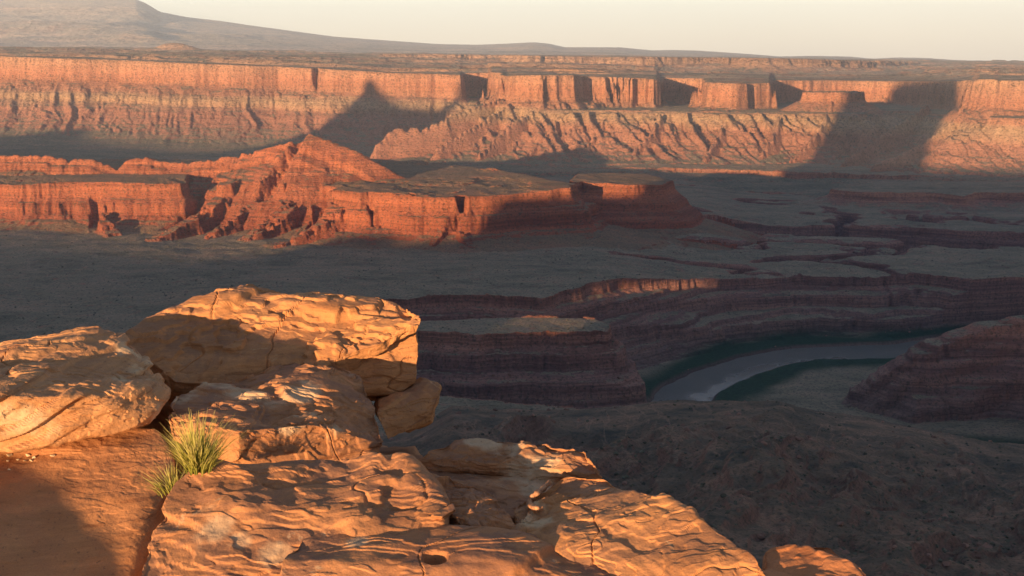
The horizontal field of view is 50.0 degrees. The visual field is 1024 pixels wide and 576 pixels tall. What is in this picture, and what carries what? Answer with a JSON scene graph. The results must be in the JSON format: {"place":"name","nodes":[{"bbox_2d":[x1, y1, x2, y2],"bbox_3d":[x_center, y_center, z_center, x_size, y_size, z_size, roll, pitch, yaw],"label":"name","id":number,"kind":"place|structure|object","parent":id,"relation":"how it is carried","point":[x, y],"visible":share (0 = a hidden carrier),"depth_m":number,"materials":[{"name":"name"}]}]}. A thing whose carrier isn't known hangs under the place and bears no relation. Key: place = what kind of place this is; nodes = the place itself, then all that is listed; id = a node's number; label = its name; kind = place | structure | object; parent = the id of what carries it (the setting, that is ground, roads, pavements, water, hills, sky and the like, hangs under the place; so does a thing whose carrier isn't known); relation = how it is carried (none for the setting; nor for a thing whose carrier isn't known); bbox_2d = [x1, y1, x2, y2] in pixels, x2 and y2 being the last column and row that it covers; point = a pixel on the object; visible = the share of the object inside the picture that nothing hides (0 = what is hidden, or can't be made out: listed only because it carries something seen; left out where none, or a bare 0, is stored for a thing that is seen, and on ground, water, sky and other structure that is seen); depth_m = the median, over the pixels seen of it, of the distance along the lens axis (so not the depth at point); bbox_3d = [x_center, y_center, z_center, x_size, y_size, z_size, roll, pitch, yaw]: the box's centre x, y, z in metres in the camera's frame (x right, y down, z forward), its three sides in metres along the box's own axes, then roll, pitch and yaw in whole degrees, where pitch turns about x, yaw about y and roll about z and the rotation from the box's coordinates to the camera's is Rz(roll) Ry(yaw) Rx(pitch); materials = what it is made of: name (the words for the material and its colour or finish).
{"place":"outdoors","nodes":[
{"label":"outdoors","id":0,"kind":"place"},
{"bbox_2d":[0,428,175,575],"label":"rock slab","id":1,"kind":"object","parent":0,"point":[88,507],"visible":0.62,"depth_m":5.49,"materials":[{"name":"orange stone"}]},
{"bbox_2d":[374,377,441,438],"bbox_3d":[-0.737,0.863,7.754,0.480,0.483,1.003,0,12,0],"label":"boulder","id":2,"kind":"object","parent":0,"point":[412,407],"visible":0.88,"depth_m":7.45,"materials":[{"name":"orange stone"}]},
{"bbox_2d":[0,0,981,60],"bbox_3d":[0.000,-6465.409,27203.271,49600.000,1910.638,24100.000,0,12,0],"label":"mountain","id":3,"kind":"structure","parent":0,"point":[77,23],"depth_m":22721.97,"materials":[{"name":"grey stone"}]},
{"bbox_2d":[0,56,1023,211],"bbox_3d":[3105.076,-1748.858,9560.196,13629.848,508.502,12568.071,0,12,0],"label":"canyon wall","id":4,"kind":"structure","parent":0,"point":[72,109],"depth_m":5123.30,"materials":[{"name":"orange stone"}]},
{"bbox_2d":[0,43,1023,82],"bbox_3d":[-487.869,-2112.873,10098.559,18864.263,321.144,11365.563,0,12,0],"label":"plateau","id":5,"kind":"structure","parent":4,"relation":"on","point":[732,70],"depth_m":7351.04,"materials":[{"name":"stone"}]},
{"bbox_2d":[0,155,1023,435],"bbox_3d":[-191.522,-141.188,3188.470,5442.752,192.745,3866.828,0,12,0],"label":"canyon floor","id":6,"kind":"structure","parent":0,"point":[980,235],"depth_m":2578.33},
{"bbox_2d":[0,134,704,260],"bbox_3d":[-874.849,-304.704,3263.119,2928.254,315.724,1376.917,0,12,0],"label":"butte","id":7,"kind":"object","parent":6,"relation":"on","point":[307,188],"visible":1,"depth_m":2980.83,"materials":[{"name":"red stone"}]},
{"bbox_2d":[0,221,1023,574],"bbox_3d":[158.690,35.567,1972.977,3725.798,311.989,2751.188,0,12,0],"label":"scrub","id":8,"kind":"object","parent":6,"relation":"on","point":[694,423],"visible":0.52,"depth_m":1026.70,"materials":[{"name":"green plant"}]},
{"bbox_2d":[88,191,1023,575],"bbox_3d":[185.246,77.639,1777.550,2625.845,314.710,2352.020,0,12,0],"label":"fallen rocks","id":9,"kind":"object","parent":6,"relation":"on","point":[840,523],"visible":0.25,"depth_m":966.75,"materials":[{"name":"brown stone"}]},
{"bbox_2d":[569,173,763,249],"bbox_3d":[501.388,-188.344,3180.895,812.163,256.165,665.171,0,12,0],"label":"mesa","id":10,"kind":"structure","parent":6,"relation":"on","point":[642,202],"depth_m":3061.93,"materials":[{"name":"red stone"}]},
{"bbox_2d":[139,0,1023,60],"label":"sky","id":11,"kind":"structure","parent":0,"point":[972,30],"materials":[{"name":"white"}]},
{"bbox_2d":[380,400,1023,575],"bbox_3d":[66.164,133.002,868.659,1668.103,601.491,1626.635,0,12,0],"label":"talus slope","id":12,"kind":"structure","parent":0,"point":[734,479],"depth_m":980.18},
{"bbox_2d":[381,272,1023,443],"bbox_3d":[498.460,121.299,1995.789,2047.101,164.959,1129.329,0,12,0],"label":"river canyon","id":13,"kind":"structure","parent":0,"point":[815,384],"depth_m":2172.22,"materials":[{"name":"brown stone"}]},
{"bbox_2d":[651,340,921,401],"bbox_3d":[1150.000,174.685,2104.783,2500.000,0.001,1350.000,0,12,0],"label":"water","id":14,"kind":"structure","parent":0,"point":[708,384],"depth_m":2198.47,"materials":[{"name":"liquid"}]},
{"bbox_2d":[842,315,1023,421],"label":"rock spur","id":15,"kind":"structure","parent":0,"point":[976,369],"depth_m":1879.95,"materials":[{"name":"brown stone"}]},
{"bbox_3d":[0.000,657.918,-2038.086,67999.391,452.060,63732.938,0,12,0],"label":"outer land","id":16,"kind":"structure","parent":0,"visible":0},
{"bbox_2d":[380,445,422,458],"bbox_3d":[-2.000,13.730,4.901,14.000,24.028,18.000,0,12,0],"label":"rock ledge","id":17,"kind":"object","parent":16,"relation":"on","point":[411,450],"depth_m":7.83,"materials":[{"name":"brown stone"}]},
{"bbox_2d":[0,326,170,452],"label":"boulder","id":18,"kind":"object","parent":17,"relation":"on","point":[68,386],"visible":0.98,"depth_m":5.98,"materials":[{"name":"orange stone"}]},
{"bbox_2d":[125,284,419,443],"bbox_3d":[-1.650,0.476,7.901,2.037,0.954,1.719,0,12,0],"label":"rock slab","id":19,"kind":"object","parent":17,"relation":"on","point":[220,335],"visible":0.57,"depth_m":7.52,"materials":[{"name":"orange stone"}]},
{"bbox_2d":[168,361,382,479],"bbox_3d":[-1.469,0.917,6.696,1.260,0.659,1.497,-3,12,-14],"label":"boulder","id":20,"kind":"object","parent":17,"relation":"on","point":[292,411],"visible":0.6,"depth_m":6.39,"materials":[{"name":"brown stone"}]},
{"bbox_2d":[141,452,610,575],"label":"boulder","id":21,"kind":"object","parent":17,"relation":"on","point":[369,514],"visible":0.93,"depth_m":4.79,"materials":[{"name":"brown stone"}]},
{"bbox_2d":[134,463,183,497],"bbox_3d":[-1.710,0.915,5.352,0.345,0.164,0.328,0,12,0],"label":"grass tuft","id":22,"kind":"object","parent":21,"relation":"on","point":[170,485],"visible":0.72,"depth_m":5.36,"materials":[{"name":"green plant"}]},
{"bbox_2d":[139,409,244,475],"bbox_3d":[-1.451,0.700,5.070,0.528,0.305,0.504,-7,14,-30],"label":"grass tuft","id":23,"kind":"object","parent":21,"relation":"on","point":[197,456],"visible":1,"depth_m":5.06,"materials":[{"name":"plant"}]},
{"bbox_2d":[431,503,455,519],"bbox_3d":[-0.304,1.013,4.963,0.078,0.039,0.174,8,14,32],"label":"rock flake","id":24,"kind":"object","parent":21,"relation":"on","point":[445,512],"visible":1,"depth_m":4.93,"materials":[{"name":"brown stone"}]},
{"bbox_2d":[418,438,601,524],"bbox_3d":[-0.063,1.061,5.816,0.990,0.415,1.133,9,15,36],"label":"boulder","id":25,"kind":"object","parent":17,"relation":"on","point":[511,476],"visible":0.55,"depth_m":5.77,"materials":[{"name":"brown stone"}]},
{"bbox_2d":[433,474,514,529],"bbox_3d":[-0.272,1.071,5.255,0.328,0.235,0.840,-10,16,-41],"label":"rock slab","id":26,"kind":"object","parent":25,"relation":"on","point":[475,506],"visible":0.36,"depth_m":5.13,"materials":[{"name":"brown stone"}]},
{"bbox_2d":[511,477,766,575],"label":"boulder","id":27,"kind":"object","parent":17,"relation":"on","point":[606,526],"visible":0.93,"depth_m":4.68,"materials":[{"name":"orange stone"}]},
{"bbox_2d":[526,479,551,512],"bbox_3d":[0.123,0.998,5.313,0.100,0.085,0.511,1,12,7],"label":"driftwood stick","id":28,"kind":"object","parent":27,"relation":"on","point":[531,505],"visible":1,"depth_m":5.26,"materials":[{"name":"brown wood"}]},
{"bbox_2d":[762,544,865,575],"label":"boulder","id":29,"kind":"object","parent":17,"relation":"on","point":[792,560],"visible":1,"depth_m":4.31,"materials":[{"name":"orange stone"}]}
]}

